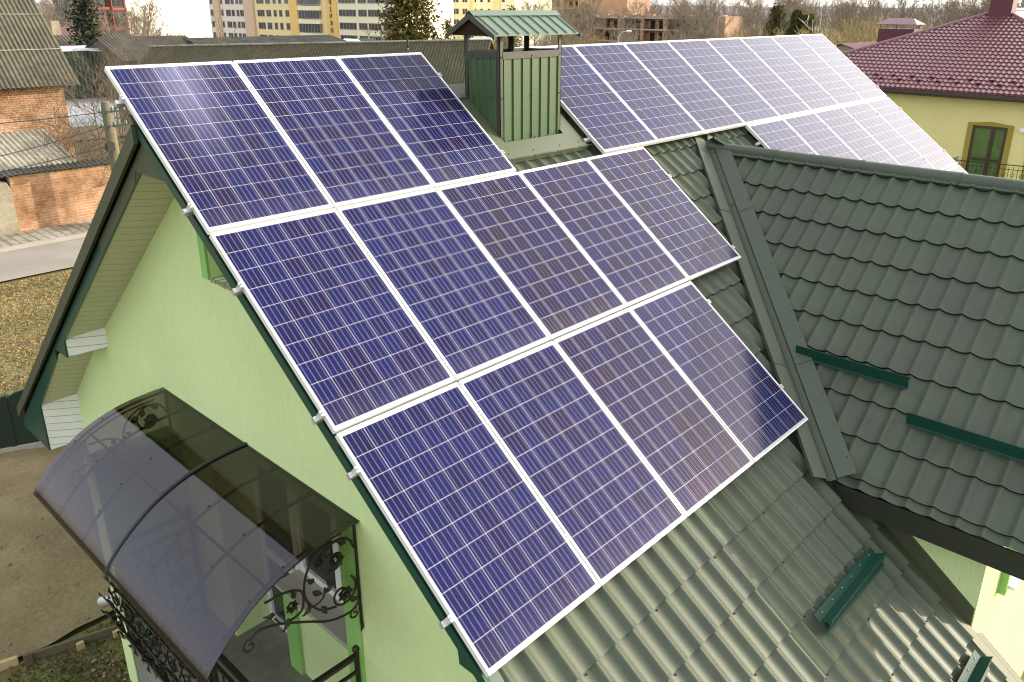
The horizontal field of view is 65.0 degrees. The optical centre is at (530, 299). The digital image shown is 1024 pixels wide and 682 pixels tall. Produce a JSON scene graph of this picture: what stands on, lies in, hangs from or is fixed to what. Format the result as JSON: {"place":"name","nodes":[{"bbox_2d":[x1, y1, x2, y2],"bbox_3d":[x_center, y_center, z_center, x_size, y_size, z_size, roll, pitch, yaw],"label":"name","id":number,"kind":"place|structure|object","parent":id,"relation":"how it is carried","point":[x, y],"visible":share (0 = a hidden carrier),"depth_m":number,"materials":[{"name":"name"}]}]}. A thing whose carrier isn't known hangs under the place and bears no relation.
{"place":"outdoors","nodes":[
{"label":"outdoors","id":0,"kind":"place"},
{"bbox_2d":[0,270,70,395],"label":"dry grass","id":1,"kind":"structure","parent":0,"point":[28,322],"depth_m":18.19,"materials":[{"name":"plant"}]},
{"bbox_2d":[0,237,84,281],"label":"road","id":2,"kind":"structure","parent":0,"point":[25,262],"depth_m":22.19,"materials":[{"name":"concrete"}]},
{"bbox_2d":[0,219,92,247],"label":"pavement","id":3,"kind":"structure","parent":0,"point":[33,235],"depth_m":24.41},
{"bbox_2d":[66,97,120,126],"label":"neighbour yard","id":4,"kind":"structure","parent":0,"point":[71,119],"depth_m":52.86,"materials":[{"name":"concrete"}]},
{"bbox_2d":[60,45,105,99],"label":"green shed","id":5,"kind":"structure","parent":4,"relation":"on","point":[87,54],"depth_m":60.33,"materials":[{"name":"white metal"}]},
{"bbox_2d":[72,123,129,159],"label":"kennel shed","id":6,"kind":"structure","parent":4,"relation":"on","point":[96,133],"depth_m":37.11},
{"bbox_2d":[37,3,966,20],"bbox_3d":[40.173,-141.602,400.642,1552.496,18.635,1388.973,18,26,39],"label":"hills","id":7,"kind":"structure","parent":0,"point":[737,14],"depth_m":888.88,"materials":[{"name":"plant"}]},
{"bbox_2d":[0,19,1023,680],"bbox_3d":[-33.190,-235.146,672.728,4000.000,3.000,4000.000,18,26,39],"label":"ground","id":8,"kind":"structure","parent":0,"point":[22,373],"depth_m":17.76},
{"bbox_2d":[0,655,18,671],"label":"edging board","id":9,"kind":"object","parent":8,"relation":"on","point":[8,663],"visible":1,"depth_m":8.48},
{"bbox_2d":[0,181,19,235],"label":"gate pillar","id":10,"kind":"structure","parent":8,"relation":"on","point":[9,223],"depth_m":24.12,"materials":[{"name":"concrete"}]},
{"bbox_2d":[0,388,44,453],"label":"yard fence","id":11,"kind":"object","parent":8,"relation":"on","point":[16,434],"visible":0.11,"depth_m":12.49,"materials":[{"name":"green metal"}]},
{"bbox_2d":[0,128,77,182],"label":"lean to","id":12,"kind":"object","parent":8,"relation":"on","point":[14,141],"visible":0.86,"depth_m":25.25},
{"bbox_2d":[0,0,79,156],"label":"brick shed","id":13,"kind":"structure","parent":8,"relation":"on","point":[29,53],"depth_m":28.99,"materials":[{"name":"brick"}]},
{"bbox_2d":[0,232,86,252],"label":"kerb","id":14,"kind":"structure","parent":8,"relation":"on","point":[40,242],"depth_m":23.53,"materials":[{"name":"concrete"}]},
{"bbox_2d":[0,157,110,231],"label":"boundary wall","id":15,"kind":"structure","parent":8,"relation":"on","point":[56,194],"depth_m":25.12,"materials":[{"name":"brick"}]},
{"bbox_2d":[0,445,113,659],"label":"yard dirt","id":16,"kind":"structure","parent":8,"relation":"on","point":[45,618],"depth_m":9.90,"materials":[{"name":"soil"}]},
{"bbox_2d":[0,454,128,680],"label":"pebbles","id":17,"kind":"object","parent":16,"relation":"on","point":[92,661],"visible":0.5,"depth_m":8.57,"materials":[{"name":"stone"}]},
{"bbox_2d":[0,614,130,681],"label":"yard grass","id":18,"kind":"structure","parent":8,"relation":"on","point":[4,675],"depth_m":8.53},
{"bbox_2d":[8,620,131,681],"bbox_3d":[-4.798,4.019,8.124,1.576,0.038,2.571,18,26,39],"label":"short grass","id":19,"kind":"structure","parent":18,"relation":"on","point":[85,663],"depth_m":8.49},
{"bbox_2d":[31,625,117,660],"bbox_3d":[-4.933,3.757,8.784,1.006,0.140,0.035,-11,23,-28],"label":"edging board","id":20,"kind":"object","parent":18,"relation":"on","point":[54,649],"visible":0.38,"depth_m":8.72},
{"bbox_2d":[25,108,106,160],"bbox_3d":[-14.847,-4.503,26.261,2.462,3.682,2.590,18,26,39],"label":"bare sapling","id":21,"kind":"object","parent":8,"relation":"on","point":[49,138],"visible":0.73,"depth_m":25.84,"materials":[{"name":"brown plant"}]},
{"bbox_2d":[47,21,95,35],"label":"red house","id":22,"kind":"structure","parent":8,"relation":"on","point":[56,28],"depth_m":80.62,"materials":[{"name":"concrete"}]},
{"bbox_2d":[18,45,132,158],"bbox_3d":[-15.142,-5.831,27.418,3.038,5.395,3.390,18,26,39],"label":"bare sapling","id":23,"kind":"object","parent":8,"relation":"on","point":[70,100],"visible":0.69,"depth_m":27.23,"materials":[{"name":"brown plant"}]},
{"bbox_2d":[30,108,130,187],"bbox_3d":[-14.388,-4.340,25.553,3.372,3.858,3.094,18,26,39],"label":"bare sapling","id":24,"kind":"object","parent":8,"relation":"on","point":[67,134],"visible":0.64,"depth_m":25.55,"materials":[{"name":"brown plant"}]},
{"bbox_2d":[38,61,131,151],"bbox_3d":[-14.627,-6.220,29.255,4.663,4.878,4.869,18,26,39],"label":"bare sapling","id":25,"kind":"object","parent":8,"relation":"on","point":[99,89],"visible":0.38,"depth_m":28.14,"materials":[{"name":"brown plant"}]},
{"bbox_2d":[62,0,107,45],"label":"spruce tree","id":26,"kind":"object","parent":8,"relation":"on","point":[84,27],"visible":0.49,"depth_m":67.74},
{"bbox_2d":[36,34,139,149],"bbox_3d":[-15.821,-6.729,29.459,3.159,5.689,4.217,38,42,59],"label":"bare sapling","id":27,"kind":"object","parent":8,"relation":"on","point":[110,82],"visible":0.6,"depth_m":29.15,"materials":[{"name":"brown plant"}]},
{"bbox_2d":[53,0,129,33],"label":"office block","id":28,"kind":"structure","parent":8,"relation":"on","point":[107,4],"depth_m":115.11,"materials":[{"name":"red"}]},
{"bbox_2d":[54,34,132,45],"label":"barn","id":29,"kind":"structure","parent":8,"relation":"on","point":[62,40],"depth_m":70.12,"materials":[{"name":"concrete"}]},
{"bbox_2d":[77,33,139,142],"bbox_3d":[-16.185,-7.639,31.840,2.902,5.773,3.633,-7,21,-19],"label":"bare sapling","id":30,"kind":"object","parent":8,"relation":"on","point":[112,88],"visible":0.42,"depth_m":31.16,"materials":[{"name":"brown plant"}]},
{"bbox_2d":[98,101,127,172],"bbox_3d":[-12.790,-4.169,25.041,0.490,3.900,0.800,18,26,39],"label":"utility pole","id":31,"kind":"object","parent":8,"relation":"on","point":[108,124],"visible":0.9,"depth_m":24.52,"materials":[{"name":"concrete"}]},
{"bbox_2d":[108,7,151,35],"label":"bare tree","id":32,"kind":"object","parent":8,"relation":"on","point":[126,23],"visible":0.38,"depth_m":95.93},
{"bbox_2d":[85,35,192,98],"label":"grey roof shed","id":33,"kind":"structure","parent":8,"relation":"on","point":[105,43],"depth_m":60.16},
{"bbox_2d":[112,0,166,35],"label":"bare tree","id":34,"kind":"object","parent":8,"relation":"on","point":[147,13],"visible":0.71,"depth_m":105.26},
{"bbox_2d":[111,14,181,90],"bbox_3d":[-17.869,-10.169,38.013,4.138,6.305,4.076,18,26,39],"label":"bare sapling","id":35,"kind":"object","parent":8,"relation":"on","point":[143,48],"visible":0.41,"depth_m":37.67,"materials":[{"name":"brown plant"}]},
{"bbox_2d":[118,0,174,35],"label":"bare tree","id":36,"kind":"object","parent":8,"relation":"on","point":[159,28],"visible":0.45,"depth_m":109.46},
{"bbox_2d":[125,0,212,37],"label":"white hall","id":37,"kind":"structure","parent":8,"relation":"on","point":[197,15],"depth_m":131.67,"materials":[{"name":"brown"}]},
{"bbox_2d":[209,0,257,36],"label":"apartment block","id":38,"kind":"structure","parent":8,"relation":"on","point":[242,12],"depth_m":193.11,"materials":[{"name":"beige"}]},
{"bbox_2d":[184,35,345,43],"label":"wide barn","id":39,"kind":"structure","parent":8,"relation":"on","point":[283,39],"depth_m":67.47,"materials":[{"name":"grey metal"}]},
{"bbox_2d":[116,37,493,125],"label":"long shed","id":40,"kind":"structure","parent":8,"relation":"on","point":[445,58],"depth_m":46.11,"materials":[{"name":"grey metal"}]},
{"bbox_2d":[254,0,453,40],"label":"apartment block","id":41,"kind":"structure","parent":8,"relation":"on","point":[341,19],"depth_m":167.22,"materials":[{"name":"yellow"}]},
{"bbox_2d":[298,10,319,18],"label":"window","id":42,"kind":"structure","parent":41,"relation":"in","point":[307,14],"depth_m":171.19,"materials":[{"name":"grey"}]},
{"bbox_2d":[299,24,320,32],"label":"window","id":43,"kind":"structure","parent":41,"relation":"in","point":[310,28],"depth_m":172.09,"materials":[{"name":"grey"}]},
{"bbox_2d":[371,0,446,40],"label":"tall conifer","id":44,"kind":"object","parent":8,"relation":"on","point":[407,8],"visible":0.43,"depth_m":97.35,"materials":[{"name":"green plant"}]},
{"bbox_2d":[453,0,551,46],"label":"apartment block","id":45,"kind":"structure","parent":8,"relation":"on","point":[461,8],"depth_m":178.52,"materials":[{"name":"beige"}]},
{"bbox_2d":[16,10,1023,681],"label":"house","id":46,"kind":"structure","parent":8,"relation":"on","point":[914,274],"depth_m":6.92,"materials":[{"name":"green paint"}]},
{"bbox_2d":[99,575,213,681],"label":"railing","id":47,"kind":"object","parent":46,"relation":"on","point":[144,652],"visible":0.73,"depth_m":7.16,"materials":[{"name":"metal"}]},
{"bbox_2d":[33,387,363,681],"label":"entrance canopy","id":48,"kind":"object","parent":46,"relation":"attached to","point":[194,534],"visible":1,"depth_m":6.12,"materials":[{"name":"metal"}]},
{"bbox_2d":[212,653,249,681],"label":"railing","id":49,"kind":"object","parent":46,"relation":"on","point":[233,670],"visible":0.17,"depth_m":6.25,"materials":[{"name":"metal"}]},
{"bbox_2d":[267,563,299,632],"bbox_3d":[-2.434,2.408,7.832,0.735,2.130,0.060,18,26,39],"label":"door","id":50,"kind":"structure","parent":46,"relation":"in","point":[276,606],"depth_m":8.23,"materials":[{"name":"white"}]},
{"bbox_2d":[274,537,347,648],"bbox_3d":[-1.771,2.226,6.933,1.340,1.170,0.320,18,26,39],"label":"window","id":51,"kind":"structure","parent":46,"relation":"in","point":[337,628],"depth_m":7.24,"materials":[{"name":"white"}]},
{"bbox_2d":[311,645,360,681],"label":"railing","id":52,"kind":"object","parent":46,"relation":"on","point":[341,665],"visible":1,"depth_m":6.27,"materials":[{"name":"metal"}]},
{"bbox_2d":[182,150,504,215],"bbox_3d":[-1.303,-0.991,6.548,0.083,0.092,3.124,18,26,39],"label":"mounting rail","id":53,"kind":"object","parent":46,"relation":"attached to","point":[187,211],"visible":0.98,"depth_m":5.49,"materials":[{"name":"silver metal"}]},
{"bbox_2d":[104,61,333,234],"bbox_3d":[-2.320,-1.193,6.010,0.992,0.040,1.650,-20,66,-44],"label":"solar panel","id":54,"kind":"object","parent":53,"relation":"attached to","point":[229,158],"visible":1,"depth_m":5.96,"materials":[{"name":"glass"}]},
{"bbox_2d":[233,56,433,208],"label":"solar panel","id":55,"kind":"object","parent":53,"relation":"attached to","point":[346,144],"visible":1,"depth_m":6.66,"materials":[{"name":"glass"}]},
{"bbox_2d":[336,52,515,188],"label":"solar panel","id":56,"kind":"object","parent":53,"relation":"attached to","point":[440,133],"visible":1,"depth_m":7.36,"materials":[{"name":"glass"}]},
{"bbox_2d":[311,245,734,424],"bbox_3d":[0.409,0.100,6.723,0.083,0.092,5.141,18,26,39],"label":"mounting rail","id":57,"kind":"object","parent":46,"relation":"attached to","point":[318,418],"visible":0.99,"depth_m":4.96,"materials":[{"name":"silver metal"}]},
{"bbox_2d":[209,208,454,433],"bbox_3d":[-1.349,0.072,5.515,0.992,0.040,1.650,-20,66,-44],"label":"solar panel","id":58,"kind":"object","parent":57,"relation":"attached to","point":[349,338],"visible":1,"depth_m":5.46,"materials":[{"name":"glass"}]},
{"bbox_2d":[336,188,549,381],"bbox_3d":[-0.667,-0.178,6.215,0.992,0.040,1.650,-20,66,-44],"label":"solar panel","id":59,"kind":"object","parent":57,"relation":"attached to","point":[468,311],"visible":1,"depth_m":6.16,"materials":[{"name":"glass"}]},
{"bbox_2d":[437,172,626,340],"bbox_3d":[0.015,-0.428,6.915,0.992,0.040,1.650,-20,66,-44],"label":"solar panel","id":60,"kind":"object","parent":57,"relation":"attached to","point":[558,283],"visible":1,"depth_m":6.87,"materials":[{"name":"glass"}]},
{"bbox_2d":[518,158,688,307],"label":"solar panel","id":61,"kind":"object","parent":57,"relation":"attached to","point":[624,252],"visible":1,"depth_m":7.57,"materials":[{"name":"glass"}]},
{"bbox_2d":[586,147,740,280],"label":"solar panel","id":62,"kind":"object","parent":57,"relation":"attached to","point":[689,238],"visible":1,"depth_m":8.27,"materials":[{"name":"glass"}]},
{"bbox_2d":[438,384,783,629],"bbox_3d":[0.905,1.316,5.947,0.083,0.092,4.133,18,26,39],"label":"mounting rail","id":63,"kind":"object","parent":46,"relation":"attached to","point":[447,620],"visible":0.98,"depth_m":4.53,"materials":[{"name":"silver metal"}]},
{"bbox_2d":[335,382,600,677],"bbox_3d":[-0.378,1.337,5.021,0.992,0.040,1.650,-20,66,-44],"label":"solar panel","id":64,"kind":"object","parent":63,"relation":"attached to","point":[505,572],"visible":1,"depth_m":4.96,"materials":[{"name":"glass"}]},
{"bbox_2d":[458,341,685,585],"bbox_3d":[0.304,1.087,5.720,0.992,0.040,1.650,-20,66,-44],"label":"solar panel","id":65,"kind":"object","parent":63,"relation":"attached to","point":[604,497],"visible":1,"depth_m":5.67,"materials":[{"name":"glass"}]},
{"bbox_2d":[553,308,753,516],"bbox_3d":[0.986,0.837,6.420,0.992,0.040,1.650,-20,66,-44],"label":"solar panel","id":66,"kind":"object","parent":63,"relation":"attached to","point":[691,452],"visible":1,"depth_m":6.37,"materials":[{"name":"glass"}]},
{"bbox_2d":[629,281,807,462],"bbox_3d":[1.668,0.587,7.119,0.992,0.040,1.650,-20,66,-44],"label":"solar panel","id":67,"kind":"object","parent":63,"relation":"attached to","point":[748,400],"visible":1,"depth_m":7.08,"materials":[{"name":"glass"}]},
{"bbox_2d":[583,86,878,142],"bbox_3d":[3.339,-2.701,11.317,0.083,0.092,8.182,18,26,39],"label":"mounting rail","id":68,"kind":"object","parent":46,"relation":"attached to","point":[587,139],"visible":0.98,"depth_m":8.52,"materials":[{"name":"silver metal"}]},
{"bbox_2d":[514,45,657,153],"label":"solar panel","id":69,"kind":"object","parent":68,"relation":"attached to","point":[599,110],"visible":0.79,"depth_m":9.00,"materials":[{"name":"glass"}]},
{"bbox_2d":[572,43,704,143],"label":"solar panel","id":70,"kind":"object","parent":68,"relation":"attached to","point":[641,92],"visible":1,"depth_m":9.70,"materials":[{"name":"glass"}]},
{"bbox_2d":[623,41,744,133],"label":"solar panel","id":71,"kind":"object","parent":68,"relation":"attached to","point":[680,80],"visible":1,"depth_m":10.40,"materials":[{"name":"glass"}]},
{"bbox_2d":[667,39,780,125],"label":"solar panel","id":72,"kind":"object","parent":68,"relation":"attached to","point":[718,74],"visible":0.99,"depth_m":11.11,"materials":[{"name":"glass"}]},
{"bbox_2d":[705,37,811,117],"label":"solar panel","id":73,"kind":"object","parent":68,"relation":"attached to","point":[761,78],"visible":0.97,"depth_m":11.81,"materials":[{"name":"glass"}]},
{"bbox_2d":[740,36,839,111],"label":"solar panel","id":74,"kind":"object","parent":68,"relation":"attached to","point":[798,80],"visible":0.96,"depth_m":12.51,"materials":[{"name":"glass"}]},
{"bbox_2d":[770,35,864,106],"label":"solar panel","id":75,"kind":"object","parent":68,"relation":"attached to","point":[822,73],"visible":0.91,"depth_m":13.21,"materials":[{"name":"glass"}]},
{"bbox_2d":[798,34,886,101],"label":"solar panel","id":76,"kind":"object","parent":68,"relation":"attached to","point":[843,66],"visible":0.99,"depth_m":13.91,"materials":[{"name":"glass"}]},
{"bbox_2d":[754,107,900,146],"bbox_3d":[4.683,-2.659,12.203,0.083,0.092,5.156,18,26,39],"label":"mounting rail","id":77,"kind":"object","parent":46,"relation":"attached to","point":[759,142],"visible":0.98,"depth_m":10.45,"materials":[{"name":"silver metal"}]},
{"bbox_2d":[745,118,816,154],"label":"solar panel","id":78,"kind":"object","parent":77,"relation":"attached to","point":[781,134],"visible":0.41,"depth_m":10.80,"materials":[{"name":"glass"}]},
{"bbox_2d":[814,547,886,634],"bbox_3d":[2.491,2.242,6.242,0.137,0.124,1.080,18,26,39],"label":"snow guard","id":79,"kind":"object","parent":46,"relation":"on","point":[840,600],"visible":1,"depth_m":6.19,"materials":[{"name":"paint"}]},
{"bbox_2d":[796,345,910,389],"bbox_3d":[2.937,0.606,7.371,1.040,0.124,0.088,18,26,39],"label":"snow guard","id":80,"kind":"object","parent":46,"relation":"on","point":[867,371],"visible":1,"depth_m":7.31,"materials":[{"name":"paint"}]},
{"bbox_2d":[905,412,1023,462],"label":"snow guard","id":81,"kind":"object","parent":46,"relation":"on","point":[998,447],"visible":1,"depth_m":6.56,"materials":[{"name":"paint"}]},
{"bbox_2d":[957,649,992,681],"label":"snow guard","id":82,"kind":"object","parent":46,"relation":"on","point":[976,668],"visible":1,"depth_m":6.30,"materials":[{"name":"paint"}]},
{"bbox_2d":[37,0,1023,42],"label":"wood","id":83,"kind":"object","parent":8,"relation":"on","point":[927,20],"visible":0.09,"depth_m":259.36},
{"bbox_2d":[574,0,617,41],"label":"bare tree","id":84,"kind":"object","parent":8,"relation":"on","point":[593,13],"visible":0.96,"depth_m":169.82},
{"bbox_2d":[551,0,649,45],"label":"brick shell","id":85,"kind":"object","parent":8,"relation":"on","point":[611,6],"visible":0.07,"depth_m":204.01,"materials":[{"name":"brick"}]},
{"bbox_2d":[604,2,643,38],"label":"bare tree","id":86,"kind":"object","parent":8,"relation":"on","point":[624,21],"visible":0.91,"depth_m":159.27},
{"bbox_2d":[586,14,744,43],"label":"brick shell","id":87,"kind":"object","parent":8,"relation":"on","point":[654,27],"visible":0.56,"depth_m":174.73,"materials":[{"name":"brick"}]},
{"bbox_2d":[662,0,702,39],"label":"bare tree","id":88,"kind":"object","parent":8,"relation":"on","point":[674,20],"visible":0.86,"depth_m":166.15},
{"bbox_2d":[675,7,708,39],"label":"bare tree","id":89,"kind":"object","parent":8,"relation":"on","point":[701,26],"visible":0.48,"depth_m":126.58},
{"bbox_2d":[680,0,720,39],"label":"bare tree","id":90,"kind":"object","parent":8,"relation":"on","point":[704,36],"visible":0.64,"depth_m":104.96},
{"bbox_2d":[688,0,735,38],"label":"bare tree","id":91,"kind":"object","parent":8,"relation":"on","point":[702,6],"visible":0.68,"depth_m":156.66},
{"bbox_2d":[730,5,760,36],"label":"bare tree","id":92,"kind":"object","parent":8,"relation":"on","point":[743,15],"visible":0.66,"depth_m":129.61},
{"bbox_2d":[728,0,767,34],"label":"bare tree","id":93,"kind":"object","parent":8,"relation":"on","point":[749,7],"visible":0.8,"depth_m":168.50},
{"bbox_2d":[751,10,791,36],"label":"bare tree","id":94,"kind":"object","parent":8,"relation":"on","point":[780,22],"visible":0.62,"depth_m":113.04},
{"bbox_2d":[761,3,788,35],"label":"thuja tree","id":95,"kind":"object","parent":8,"relation":"on","point":[776,11],"visible":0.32,"depth_m":113.25,"materials":[{"name":"green plant"}]},
{"bbox_2d":[783,9,803,34],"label":"thuja tree","id":96,"kind":"object","parent":8,"relation":"on","point":[796,17],"visible":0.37,"depth_m":111.64,"materials":[{"name":"green plant"}]},
{"bbox_2d":[798,10,815,34],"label":"thuja tree","id":97,"kind":"object","parent":8,"relation":"on","point":[809,20],"visible":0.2,"depth_m":110.58,"materials":[{"name":"green plant"}]},
{"bbox_2d":[811,12,853,43],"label":"bare tree","id":98,"kind":"object","parent":8,"relation":"on","point":[832,23],"visible":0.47,"depth_m":105.87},
{"bbox_2d":[833,17,879,43],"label":"bare tree","id":99,"kind":"object","parent":8,"relation":"on","point":[854,30],"visible":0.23,"depth_m":93.28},
{"bbox_2d":[851,15,892,41],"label":"bare tree","id":100,"kind":"object","parent":8,"relation":"on","point":[872,31],"visible":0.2,"depth_m":86.97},
{"bbox_2d":[858,0,888,33],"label":"bare tree","id":101,"kind":"object","parent":8,"relation":"on","point":[876,9],"visible":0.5,"depth_m":152.09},
{"bbox_2d":[836,41,930,61],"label":"red roof annex","id":102,"kind":"object","parent":8,"relation":"on","point":[842,47],"visible":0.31,"depth_m":58.60,"materials":[{"name":"metal"}]},
{"bbox_2d":[882,0,924,27],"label":"bare tree","id":103,"kind":"object","parent":8,"relation":"on","point":[903,8],"visible":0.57,"depth_m":146.63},
{"bbox_2d":[914,0,968,28],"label":"bare tree","id":104,"kind":"object","parent":8,"relation":"on","point":[941,16],"visible":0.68,"depth_m":146.73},
{"bbox_2d":[35,0,1021,8],"label":"sky","id":105,"kind":"structure","parent":0,"point":[769,2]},
{"bbox_2d":[842,0,1023,179],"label":"yellow house","id":106,"kind":"structure","parent":0,"point":[966,111],"depth_m":34.30,"materials":[{"name":"paint"}]},
{"bbox_2d":[965,125,1007,176],"bbox_3d":[18.816,-6.050,33.236,1.290,2.155,0.038,18,26,39],"label":"door","id":107,"kind":"structure","parent":106,"relation":"in","point":[987,143],"depth_m":33.18,"materials":[{"name":"green"}]},
{"bbox_3d":[5.293,-1.864,11.892,0.083,0.092,5.156,18,26,39],"label":"rail","id":108,"kind":"object","parent":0,"visible":0},
{"bbox_2d":[782,112,860,159],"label":"solar panel","id":109,"kind":"object","parent":108,"relation":"attached to","point":[816,134],"visible":0.49,"depth_m":11.46,"materials":[{"name":"glass"}]},
{"bbox_2d":[814,106,899,164],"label":"solar panel","id":110,"kind":"object","parent":108,"relation":"attached to","point":[852,134],"visible":0.59,"depth_m":12.11,"materials":[{"name":"glass"}]},
{"bbox_2d":[841,101,934,168],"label":"solar panel","id":111,"kind":"object","parent":108,"relation":"attached to","point":[886,136],"visible":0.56,"depth_m":12.76,"materials":[{"name":"glass"}]},
{"bbox_2d":[866,97,957,169],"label":"solar panel","id":112,"kind":"object","parent":108,"relation":"attached to","point":[914,135],"visible":0.83,"depth_m":13.42,"materials":[{"name":"glass"}]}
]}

